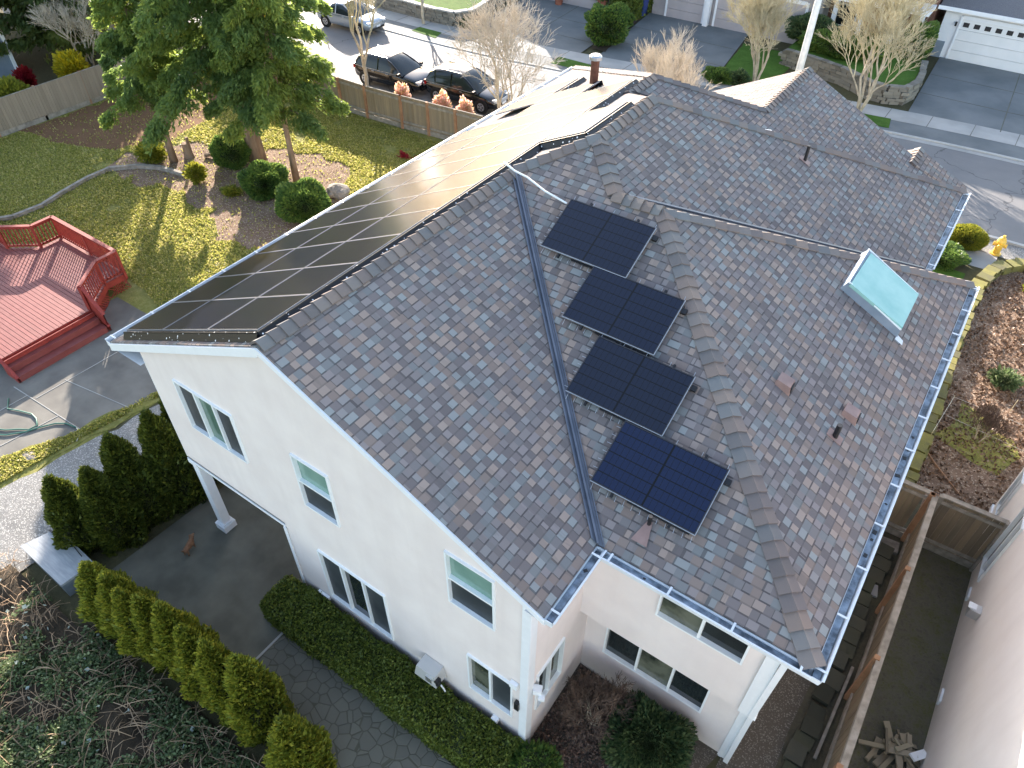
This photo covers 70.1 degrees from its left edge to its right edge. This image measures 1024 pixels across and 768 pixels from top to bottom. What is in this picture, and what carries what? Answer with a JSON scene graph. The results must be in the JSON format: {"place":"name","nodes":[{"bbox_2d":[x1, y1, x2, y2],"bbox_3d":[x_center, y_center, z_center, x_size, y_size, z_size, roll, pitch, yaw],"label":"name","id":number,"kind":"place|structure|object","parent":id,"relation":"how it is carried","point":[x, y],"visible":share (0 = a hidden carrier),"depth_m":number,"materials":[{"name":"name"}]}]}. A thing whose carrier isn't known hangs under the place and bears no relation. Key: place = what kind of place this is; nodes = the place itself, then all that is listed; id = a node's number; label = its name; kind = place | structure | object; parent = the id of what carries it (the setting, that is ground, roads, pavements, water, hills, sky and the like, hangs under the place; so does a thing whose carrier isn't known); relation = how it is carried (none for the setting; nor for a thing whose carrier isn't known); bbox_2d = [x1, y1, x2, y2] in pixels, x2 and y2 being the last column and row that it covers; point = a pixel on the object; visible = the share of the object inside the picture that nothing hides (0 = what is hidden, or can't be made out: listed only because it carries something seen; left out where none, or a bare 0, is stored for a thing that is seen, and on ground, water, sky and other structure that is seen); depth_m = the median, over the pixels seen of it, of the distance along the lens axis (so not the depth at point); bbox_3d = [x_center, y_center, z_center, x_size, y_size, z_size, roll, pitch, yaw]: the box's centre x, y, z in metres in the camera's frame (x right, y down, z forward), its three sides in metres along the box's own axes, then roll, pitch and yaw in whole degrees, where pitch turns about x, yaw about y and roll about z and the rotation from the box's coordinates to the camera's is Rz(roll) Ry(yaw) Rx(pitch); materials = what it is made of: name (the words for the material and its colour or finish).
{"place":"outdoors","nodes":[
{"label":"outdoors","id":0,"kind":"place"},
{"bbox_2d":[0,297,156,456],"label":"patio","id":1,"kind":"structure","parent":0,"point":[119,377],"depth_m":22.68,"materials":[{"name":"concrete"}]},
{"bbox_2d":[0,404,161,571],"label":"gravel path","id":2,"kind":"structure","parent":0,"point":[22,520],"depth_m":19.70,"materials":[{"name":"gravel"}]},
{"bbox_2d":[0,564,261,767],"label":"ground cover","id":3,"kind":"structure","parent":0,"point":[60,632],"depth_m":15.51,"materials":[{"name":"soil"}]},
{"bbox_2d":[0,578,260,767],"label":"bramble leaves","id":4,"kind":"object","parent":3,"relation":"on","point":[63,726],"visible":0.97,"depth_m":15.20,"materials":[{"name":"plant"}]},
{"bbox_2d":[0,552,265,767],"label":"bramble canes","id":5,"kind":"object","parent":3,"relation":"on","point":[70,695],"visible":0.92,"depth_m":15.34,"materials":[{"name":"plant"}]},
{"bbox_2d":[111,485,305,657],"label":"covered patio","id":6,"kind":"structure","parent":0,"point":[221,582],"depth_m":18.14,"materials":[{"name":"concrete"}]},
{"bbox_2d":[0,66,443,470],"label":"lawn","id":7,"kind":"structure","parent":0,"point":[136,296],"depth_m":30.51,"materials":[{"name":"plant"}]},
{"bbox_2d":[0,215,131,381],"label":"deck","id":8,"kind":"structure","parent":7,"relation":"on","point":[53,296],"depth_m":25.08,"materials":[{"name":"red paint"}]},
{"bbox_2d":[0,163,182,220],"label":"garden edging","id":9,"kind":"object","parent":7,"relation":"on","point":[64,191],"visible":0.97,"depth_m":32.05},
{"bbox_2d":[19,81,217,150],"bbox_3d":[-18.712,-13.607,37.014,7.216,0.001,9.289,26,49,24],"label":"needle bed","id":10,"kind":"object","parent":7,"relation":"on","point":[84,136],"visible":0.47,"depth_m":35.98,"materials":[{"name":"soil"}]},
{"bbox_2d":[107,141,349,249],"bbox_3d":[-11.991,-9.020,32.304,12.888,0.001,7.760,26,49,24],"label":"mulch bed","id":11,"kind":"object","parent":7,"relation":"on","point":[219,215],"visible":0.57,"depth_m":31.95,"materials":[{"name":"wood"}]},
{"bbox_2d":[86,0,208,162],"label":"conifer","id":12,"kind":"object","parent":11,"relation":"on","point":[129,91],"visible":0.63,"depth_m":29.84,"materials":[{"name":"green plant"}]},
{"bbox_2d":[105,0,336,162],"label":"conifer","id":13,"kind":"object","parent":11,"relation":"on","point":[172,17],"visible":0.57,"depth_m":28.25,"materials":[{"name":"green plant"}]},
{"bbox_2d":[207,134,251,170],"bbox_3d":[-12.633,-10.483,32.832,1.967,1.526,1.890,26,49,24],"label":"round shrub","id":14,"kind":"object","parent":11,"relation":"on","point":[235,157],"visible":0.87,"depth_m":32.39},
{"bbox_2d":[236,159,289,201],"bbox_3d":[-10.480,-8.681,30.984,2.289,1.530,2.111,26,49,24],"label":"round shrub","id":15,"kind":"object","parent":11,"relation":"on","point":[260,179],"visible":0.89,"depth_m":30.59,"materials":[{"name":"plant"}]},
{"bbox_2d":[200,0,351,181],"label":"conifer","id":16,"kind":"object","parent":11,"relation":"on","point":[288,52],"visible":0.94,"depth_m":27.98,"materials":[{"name":"green plant"}]},
{"bbox_2d":[274,176,331,222],"bbox_3d":[-8.472,-7.366,29.528,2.286,1.678,2.316,-11,45,-12],"label":"round shrub","id":17,"kind":"object","parent":11,"relation":"on","point":[303,200],"visible":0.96,"depth_m":29.05,"materials":[{"name":"plant"}]},
{"bbox_2d":[258,634,455,767],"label":"stamped patio","id":18,"kind":"structure","parent":0,"point":[364,732],"depth_m":15.55,"materials":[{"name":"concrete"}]},
{"bbox_2d":[123,79,638,341],"bbox_3d":[-1.090,-3.287,15.346,13.536,2.996,4.642,-25,49,-24],"label":"guard","id":19,"kind":"object","parent":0,"point":[239,336],"visible":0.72,"depth_m":13.69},
{"bbox_2d":[0,0,1007,767],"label":"ground","id":20,"kind":"structure","parent":0,"point":[42,72],"depth_m":18.68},
{"bbox_2d":[0,0,110,63],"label":"conifer","id":21,"kind":"object","parent":20,"relation":"on","point":[17,18],"visible":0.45,"depth_m":39.05,"materials":[{"name":"plant"}]},
{"bbox_2d":[20,529,91,595],"bbox_3d":[-11.088,4.327,17.970,1.890,0.611,0.880,26,49,24],"label":"storage box","id":22,"kind":"object","parent":20,"relation":"on","point":[59,566],"visible":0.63,"depth_m":17.69,"materials":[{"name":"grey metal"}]},
{"bbox_2d":[25,0,116,65],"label":"bare tree","id":23,"kind":"object","parent":20,"relation":"on","point":[52,16],"visible":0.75,"depth_m":37.70,"materials":[{"name":"grey plant"}]},
{"bbox_2d":[40,472,110,555],"bbox_3d":[-10.771,3.122,17.782,1.419,2.860,1.489,26,49,24],"label":"arborvitae","id":24,"kind":"object","parent":20,"relation":"on","point":[64,513],"visible":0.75,"depth_m":17.40,"materials":[{"name":"green plant"}]},
{"bbox_2d":[0,391,158,488],"bbox_3d":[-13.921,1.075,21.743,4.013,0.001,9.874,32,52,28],"label":"grass strip","id":25,"kind":"object","parent":20,"relation":"on","point":[36,467],"depth_m":21.17,"materials":[{"name":"plant"}]},
{"bbox_2d":[0,46,183,137],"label":"wooden fence","id":26,"kind":"object","parent":20,"relation":"on","point":[49,99],"visible":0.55,"depth_m":36.30,"materials":[{"name":"brown wood"}]},
{"bbox_2d":[74,559,137,635],"bbox_3d":[-9.199,4.697,16.445,1.286,2.420,1.371,26,49,24],"label":"arborvitae","id":27,"kind":"object","parent":20,"relation":"on","point":[88,570],"visible":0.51,"depth_m":15.94,"materials":[{"name":"green plant"}]},
{"bbox_2d":[76,464,148,557],"bbox_3d":[-9.903,2.960,17.851,1.489,3.025,1.419,3,44,3],"label":"arborvitae","id":28,"kind":"object","parent":20,"relation":"on","point":[102,502],"visible":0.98,"depth_m":17.64,"materials":[{"name":"green plant"}]},
{"bbox_2d":[94,569,158,640],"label":"arborvitae","id":29,"kind":"object","parent":20,"relation":"on","point":[107,581],"visible":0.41,"depth_m":15.71,"materials":[{"name":"green plant"}]},
{"bbox_2d":[109,585,150,663],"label":"arborvitae","id":30,"kind":"object","parent":20,"relation":"on","point":[121,614],"visible":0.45,"depth_m":15.31,"materials":[{"name":"green plant"}]},
{"bbox_2d":[98,430,179,531],"bbox_3d":[-9.572,2.396,18.208,1.645,3.320,1.727,26,49,24],"label":"arborvitae","id":31,"kind":"object","parent":20,"relation":"on","point":[123,461],"visible":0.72,"depth_m":17.87,"materials":[{"name":"green plant"}]},
{"bbox_2d":[129,591,174,675],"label":"arborvitae","id":32,"kind":"object","parent":20,"relation":"on","point":[141,610],"visible":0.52,"depth_m":15.12,"materials":[{"name":"green plant"}]},
{"bbox_2d":[137,407,208,516],"bbox_3d":[-8.797,1.891,18.578,1.511,3.630,1.585,25,49,24],"label":"arborvitae","id":33,"kind":"object","parent":20,"relation":"on","point":[163,453],"visible":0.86,"depth_m":18.24,"materials":[{"name":"green plant"}]},
{"bbox_2d":[149,599,219,682],"bbox_3d":[-7.104,5.393,15.439,1.301,2.958,1.296,4,44,4],"label":"arborvitae","id":34,"kind":"object","parent":20,"relation":"on","point":[166,617],"visible":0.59,"depth_m":15.00,"materials":[{"name":"green plant"}]},
{"bbox_2d":[172,622,219,701],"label":"arborvitae","id":35,"kind":"object","parent":20,"relation":"on","point":[185,637],"visible":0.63,"depth_m":14.55,"materials":[{"name":"green plant"}]},
{"bbox_2d":[190,637,241,729],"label":"arborvitae","id":36,"kind":"object","parent":20,"relation":"on","point":[211,656],"visible":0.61,"depth_m":14.28,"materials":[{"name":"green plant"}]},
{"bbox_2d":[221,652,297,747],"bbox_3d":[-5.167,6.113,14.483,1.404,3.311,1.409,-12,45,-12],"label":"arborvitae","id":37,"kind":"object","parent":20,"relation":"on","point":[255,690],"visible":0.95,"depth_m":14.15,"materials":[{"name":"green plant"}]},
{"bbox_2d":[261,712,339,767],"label":"arborvitae","id":38,"kind":"object","parent":20,"relation":"on","point":[296,740],"visible":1,"depth_m":13.43,"materials":[{"name":"green plant"}]},
{"bbox_2d":[296,76,484,139],"bbox_3d":[-7.153,-14.177,36.550,25.945,1.680,0.592,24,48,22],"label":"wooden fence","id":39,"kind":"object","parent":20,"relation":"on","point":[432,119],"visible":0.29,"depth_m":35.60,"materials":[{"name":"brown wood"}]},
{"bbox_2d":[372,0,507,26],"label":"retaining wall","id":40,"kind":"structure","parent":20,"relation":"on","point":[434,14],"depth_m":47.35,"materials":[{"name":"stone"}]},
{"bbox_2d":[105,53,979,763],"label":"house","id":41,"kind":"structure","parent":20,"relation":"on","point":[407,443],"depth_m":13.22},
{"bbox_2d":[126,300,209,330],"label":"solar panel","id":42,"kind":"object","parent":41,"relation":"attached to","point":[166,316],"visible":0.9,"depth_m":14.66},
{"bbox_2d":[163,298,255,330],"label":"solar panel","id":43,"kind":"object","parent":41,"relation":"attached to","point":[207,316],"visible":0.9,"depth_m":13.45,"materials":[{"name":"glass"}]},
{"bbox_2d":[172,378,248,463],"bbox_3d":[-6.046,0.740,14.723,1.760,1.398,0.110,26,49,24],"label":"window","id":44,"kind":"structure","parent":41,"relation":"in","point":[204,416],"depth_m":14.79,"materials":[{"name":"plastic"}]},
{"bbox_2d":[212,268,302,299],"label":"solar panel","id":45,"kind":"object","parent":41,"relation":"attached to","point":[256,285],"visible":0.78,"depth_m":14.14,"materials":[{"name":"glass"}]},
{"bbox_2d":[208,294,309,330],"bbox_3d":[-4.283,-1.195,12.326,1.688,0.041,1.110,4,37,42],"label":"solar panel","id":46,"kind":"object","parent":41,"relation":"attached to","point":[258,313],"visible":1,"depth_m":12.24,"materials":[{"name":"glass"}]},
{"bbox_2d":[257,242,344,272],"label":"solar panel","id":47,"kind":"object","parent":41,"relation":"attached to","point":[299,258],"visible":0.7,"depth_m":14.81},
{"bbox_2d":[259,263,357,296],"bbox_3d":[-3.636,-1.833,12.998,1.688,0.041,1.110,4,37,42],"label":"solar panel","id":48,"kind":"object","parent":41,"relation":"attached to","point":[310,281],"visible":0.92,"depth_m":12.93,"materials":[{"name":"glass"}]},
{"bbox_2d":[289,453,340,527],"bbox_3d":[-3.619,1.969,13.555,0.940,1.518,0.110,26,49,24],"label":"window","id":49,"kind":"structure","parent":41,"relation":"in","point":[314,485],"depth_m":13.60,"materials":[{"name":"plastic"}]},
{"bbox_2d":[298,218,381,247],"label":"solar panel","id":50,"kind":"object","parent":41,"relation":"attached to","point":[340,233],"visible":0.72,"depth_m":15.49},
{"bbox_2d":[305,234,400,267],"bbox_3d":[-2.990,-2.471,13.670,1.688,0.041,1.110,4,37,42],"label":"solar panel","id":51,"kind":"object","parent":41,"relation":"attached to","point":[355,251],"visible":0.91,"depth_m":13.60,"materials":[{"name":"glass"}]},
{"bbox_2d":[317,549,394,640],"bbox_3d":[-3.324,4.528,15.700,1.900,1.858,0.110,26,49,24],"label":"window","id":52,"kind":"structure","parent":41,"relation":"in","point":[344,586],"depth_m":15.77,"materials":[{"name":"plastic"}]},
{"bbox_2d":[348,208,439,240],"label":"solar panel","id":53,"kind":"object","parent":41,"relation":"attached to","point":[401,224],"visible":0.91,"depth_m":14.28,"materials":[{"name":"glass"}]},
{"bbox_2d":[386,185,474,216],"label":"solar panel","id":54,"kind":"object","parent":41,"relation":"attached to","point":[434,200],"visible":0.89,"depth_m":14.95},
{"bbox_2d":[443,550,495,631],"bbox_3d":[-0.667,3.415,12.086,1.000,1.548,0.110,26,49,24],"label":"window","id":55,"kind":"structure","parent":41,"relation":"in","point":[472,591],"depth_m":12.12,"materials":[{"name":"plastic"}]},
{"bbox_2d":[466,653,513,716],"bbox_3d":[-0.404,5.796,14.092,1.060,1.418,0.110,26,49,24],"label":"window","id":56,"kind":"structure","parent":41,"relation":"in","point":[489,684],"depth_m":14.19,"materials":[{"name":"glass"}]},
{"bbox_2d":[541,102,626,141],"bbox_3d":[1.620,-5.855,16.321,1.168,0.040,1.860,4,37,42],"label":"solar panel","id":57,"kind":"object","parent":41,"relation":"attached to","point":[584,122],"visible":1,"depth_m":16.23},
{"bbox_2d":[540,198,658,277],"bbox_3d":[1.650,-2.794,14.061,2.090,0.111,1.412,26,75,24],"label":"solar panel","id":58,"kind":"object","parent":41,"relation":"attached to","point":[586,235],"visible":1,"depth_m":14.00,"materials":[{"name":"black glass"}]},
{"bbox_2d":[562,266,687,357],"bbox_3d":[2.017,-1.339,13.289,2.090,0.111,1.412,26,75,24],"label":"solar panel","id":59,"kind":"object","parent":41,"relation":"attached to","point":[639,317],"visible":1,"depth_m":13.22,"materials":[{"name":"blue glass"}]},
{"bbox_2d":[564,335,697,436],"bbox_3d":[2.033,0.028,12.655,2.090,0.111,1.412,26,75,24],"label":"solar panel","id":60,"kind":"object","parent":41,"relation":"attached to","point":[618,381],"visible":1,"depth_m":12.59,"materials":[{"name":"blue glass"}]},
{"bbox_2d":[602,628,709,712],"bbox_3d":[2.860,5.499,14.452,2.240,1.598,0.110,26,49,24],"label":"window","id":61,"kind":"structure","parent":41,"relation":"in","point":[660,674],"depth_m":14.73,"materials":[{"name":"glass"}]},
{"bbox_2d":[589,420,731,542],"bbox_3d":[2.384,1.511,11.875,2.090,0.111,1.412,26,75,24],"label":"solar panel","id":62,"kind":"object","parent":41,"relation":"attached to","point":[669,483],"visible":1,"depth_m":11.81,"materials":[{"name":"blue glass"}]},
{"bbox_2d":[655,595,749,664],"bbox_3d":[3.154,3.811,11.896,1.580,1.298,0.110,26,49,24],"label":"window","id":63,"kind":"structure","parent":41,"relation":"in","point":[670,612],"depth_m":12.20,"materials":[{"name":"glass"}]},
{"bbox_2d":[591,19,638,51],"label":"planting bed","id":64,"kind":"object","parent":20,"relation":"on","point":[604,48],"visible":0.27,"depth_m":44.34,"materials":[{"name":"soil"}]},
{"bbox_2d":[583,1,630,46],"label":"garden shrub","id":65,"kind":"object","parent":64,"relation":"on","point":[606,24],"visible":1,"depth_m":43.51,"materials":[{"name":"plant"}]},
{"bbox_2d":[532,663,717,767],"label":"corner bed","id":66,"kind":"object","parent":20,"relation":"on","point":[704,755],"visible":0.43,"depth_m":15.21,"materials":[{"name":"soil"}]},
{"bbox_2d":[508,737,563,767],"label":"corner shrub","id":67,"kind":"object","parent":66,"relation":"on","point":[537,754],"visible":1,"depth_m":14.38,"materials":[{"name":"plant"}]},
{"bbox_2d":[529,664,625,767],"bbox_3d":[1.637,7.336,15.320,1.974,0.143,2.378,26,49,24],"label":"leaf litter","id":68,"kind":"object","parent":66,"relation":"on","point":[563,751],"visible":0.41,"depth_m":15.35,"materials":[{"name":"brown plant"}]},
{"bbox_2d":[555,669,639,752],"bbox_3d":[1.705,6.694,15.028,1.692,1.528,1.759,26,49,24],"label":"bare shrub","id":69,"kind":"object","parent":66,"relation":"on","point":[608,706],"visible":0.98,"depth_m":14.85,"materials":[{"name":"brown plant"}]},
{"bbox_2d":[598,689,698,767],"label":"evergreen shrub","id":70,"kind":"object","parent":66,"relation":"on","point":[653,734],"visible":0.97,"depth_m":14.29,"materials":[{"name":"green plant"}]},
{"bbox_2d":[290,1,1023,159],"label":"verge","id":71,"kind":"structure","parent":20,"relation":"on","point":[1005,149],"depth_m":36.43,"materials":[{"name":"concrete"}]},
{"bbox_2d":[814,0,938,111],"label":"bare tree","id":72,"kind":"object","parent":71,"relation":"on","point":[898,11],"visible":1,"depth_m":35.25,"materials":[{"name":"beige plant"}]},
{"bbox_2d":[631,24,721,89],"bbox_3d":[6.743,-12.961,32.615,3.522,5.670,6.210,1,44,0],"label":"bare tree","id":73,"kind":"object","parent":20,"relation":"on","point":[666,66],"visible":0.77,"depth_m":31.16,"materials":[{"name":"beige plant"}]},
{"bbox_2d":[720,0,810,80],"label":"bare tree","id":74,"kind":"object","parent":20,"relation":"on","point":[766,15],"visible":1,"depth_m":37.95,"materials":[{"name":"beige plant"}]},
{"bbox_2d":[778,48,928,105],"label":"retaining wall","id":75,"kind":"structure","parent":20,"relation":"on","point":[841,76],"depth_m":39.83,"materials":[{"name":"stone"}]},
{"bbox_2d":[848,548,971,767],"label":"neighbour yard","id":76,"kind":"structure","parent":20,"relation":"on","point":[907,687],"depth_m":16.64,"materials":[{"name":"plant"}]},
{"bbox_2d":[922,493,1009,571],"bbox_3d":[10.924,3.664,17.906,1.561,2.010,0.180,25,49,23],"label":"wooden fence","id":77,"kind":"object","parent":76,"relation":"on","point":[971,560],"visible":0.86,"depth_m":17.79,"materials":[{"name":"wood"}]},
{"bbox_2d":[893,257,1023,522],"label":"retaining wall","id":78,"kind":"structure","parent":20,"relation":"on","point":[986,276],"depth_m":23.11,"materials":[{"name":"stone"}]},
{"bbox_2d":[910,271,1023,557],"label":"side bed","id":79,"kind":"object","parent":20,"relation":"on","point":[953,470],"visible":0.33,"depth_m":22.74,"materials":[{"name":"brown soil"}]},
{"bbox_2d":[934,401,1019,474],"bbox_3d":[13.723,1.576,21.514,2.076,0.001,2.277,-25,49,-24],"label":"weedy patch","id":80,"kind":"object","parent":79,"relation":"on","point":[977,457],"visible":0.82,"depth_m":21.31,"materials":[{"name":"plant"}]},
{"bbox_2d":[966,402,1017,444],"bbox_3d":[13.577,1.357,20.814,1.199,1.403,1.580,-3,44,-3],"label":"bare shrub","id":81,"kind":"object","parent":80,"relation":"on","point":[988,420],"visible":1,"depth_m":20.75,"materials":[{"name":"brown plant"}]},
{"label":"hedge bed","id":82,"kind":"structure","parent":20,"relation":"on","visible":0},
{"bbox_2d":[259,574,520,767],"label":"hedge","id":83,"kind":"object","parent":82,"relation":"on","point":[450,725],"visible":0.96,"depth_m":15.52,"materials":[{"name":"plant"}]},
{"bbox_2d":[469,0,592,52],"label":"driveway","id":84,"kind":"structure","parent":0,"point":[572,29],"depth_m":47.15,"materials":[{"name":"concrete"}]},
{"bbox_2d":[188,11,1023,243],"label":"road","id":85,"kind":"structure","parent":0,"point":[994,205],"depth_m":34.88,"materials":[{"name":"asphalt"}]},
{"bbox_2d":[317,0,384,35],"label":"parked car","id":86,"kind":"object","parent":85,"relation":"on","point":[339,14],"visible":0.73,"depth_m":45.66,"materials":[{"name":"silver metal"}]},
{"bbox_2d":[353,45,429,93],"bbox_3d":[-6.343,-17.061,39.626,4.470,1.667,2.220,24,48,22],"label":"parked car","id":87,"kind":"object","parent":85,"relation":"on","point":[388,66],"visible":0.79,"depth_m":39.04,"materials":[{"name":"black paint"}]},
{"bbox_2d":[424,60,510,114],"bbox_3d":[-2.284,-15.515,38.029,4.470,1.707,2.220,24,48,22],"label":"parked car","id":88,"kind":"object","parent":85,"relation":"on","point":[444,76],"visible":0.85,"depth_m":37.43,"materials":[{"name":"black paint"}]},
{"bbox_2d":[323,0,1023,146],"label":"pavement","id":89,"kind":"structure","parent":0,"point":[1006,137],"depth_m":38.54,"materials":[{"name":"concrete"}]},
{"bbox_2d":[601,13,747,73],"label":"driveway","id":90,"kind":"structure","parent":0,"point":[714,53],"depth_m":45.35,"materials":[{"name":"concrete"}]},
{"bbox_2d":[652,0,830,43],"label":"house","id":91,"kind":"structure","parent":0,"point":[705,13],"depth_m":46.74,"materials":[{"name":"grey"}]},
{"bbox_2d":[714,0,806,43],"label":"garage door","id":92,"kind":"structure","parent":91,"relation":"in","point":[719,22],"depth_m":46.11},
{"bbox_2d":[725,43,789,81],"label":"front lawn","id":93,"kind":"structure","parent":0,"point":[741,57],"depth_m":42.62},
{"bbox_2d":[715,664,810,767],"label":"side gravel","id":94,"kind":"structure","parent":0,"point":[761,743],"depth_m":15.47,"materials":[{"name":"gravel"}]},
{"bbox_2d":[775,497,922,767],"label":"side soil","id":95,"kind":"structure","parent":0,"point":[810,761],"depth_m":15.96,"materials":[{"name":"soil"}]},
{"bbox_2d":[782,542,894,767],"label":"stone row","id":96,"kind":"object","parent":95,"relation":"on","point":[801,742],"visible":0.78,"depth_m":16.28,"materials":[{"name":"stone"}]},
{"bbox_2d":[823,492,938,767],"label":"wooden fence","id":97,"kind":"object","parent":95,"relation":"on","point":[858,695],"visible":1,"depth_m":15.46,"materials":[{"name":"brown wood"}]},
{"bbox_2d":[884,479,935,541],"bbox_3d":[9.784,3.167,18.447,0.970,1.960,0.180,25,49,23],"label":"wooden fence","id":98,"kind":"object","parent":95,"relation":"on","point":[917,492],"visible":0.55,"depth_m":18.27,"materials":[{"name":"brown wood"}]},
{"bbox_2d":[789,25,928,84],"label":"raised lawn","id":99,"kind":"structure","parent":0,"point":[907,76],"depth_m":40.60,"materials":[{"name":"plant"}]},
{"bbox_2d":[797,28,883,59],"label":"planter shrub","id":100,"kind":"object","parent":99,"relation":"on","point":[819,44],"visible":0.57,"depth_m":41.11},
{"bbox_2d":[908,57,1023,134],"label":"driveway","id":101,"kind":"structure","parent":0,"point":[980,95],"depth_m":39.45,"materials":[{"name":"concrete"}]},
{"bbox_2d":[920,468,1023,767],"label":"neighbour house","id":102,"kind":"structure","parent":0,"point":[977,720],"depth_m":14.18,"materials":[{"name":"paint"}]},
{"bbox_2d":[977,507,1023,582],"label":"window","id":103,"kind":"structure","parent":102,"relation":"in","point":[1016,526],"depth_m":16.77,"materials":[{"name":"plastic"}]},
{"bbox_2d":[930,0,1023,73],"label":"house","id":104,"kind":"structure","parent":0,"point":[988,33],"depth_m":41.81,"materials":[{"name":"white"}]},
{"bbox_2d":[947,19,1023,73],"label":"garage door","id":105,"kind":"structure","parent":104,"relation":"in","point":[994,49],"depth_m":41.95,"materials":[{"name":"metal"}]},
{"label":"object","id":106,"kind":"structure","parent":0,"visible":0},
{"bbox_2d":[441,0,566,109],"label":"bare tree","id":107,"kind":"object","parent":106,"relation":"on","point":[485,29],"visible":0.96,"depth_m":32.40,"materials":[{"name":"beige plant"}]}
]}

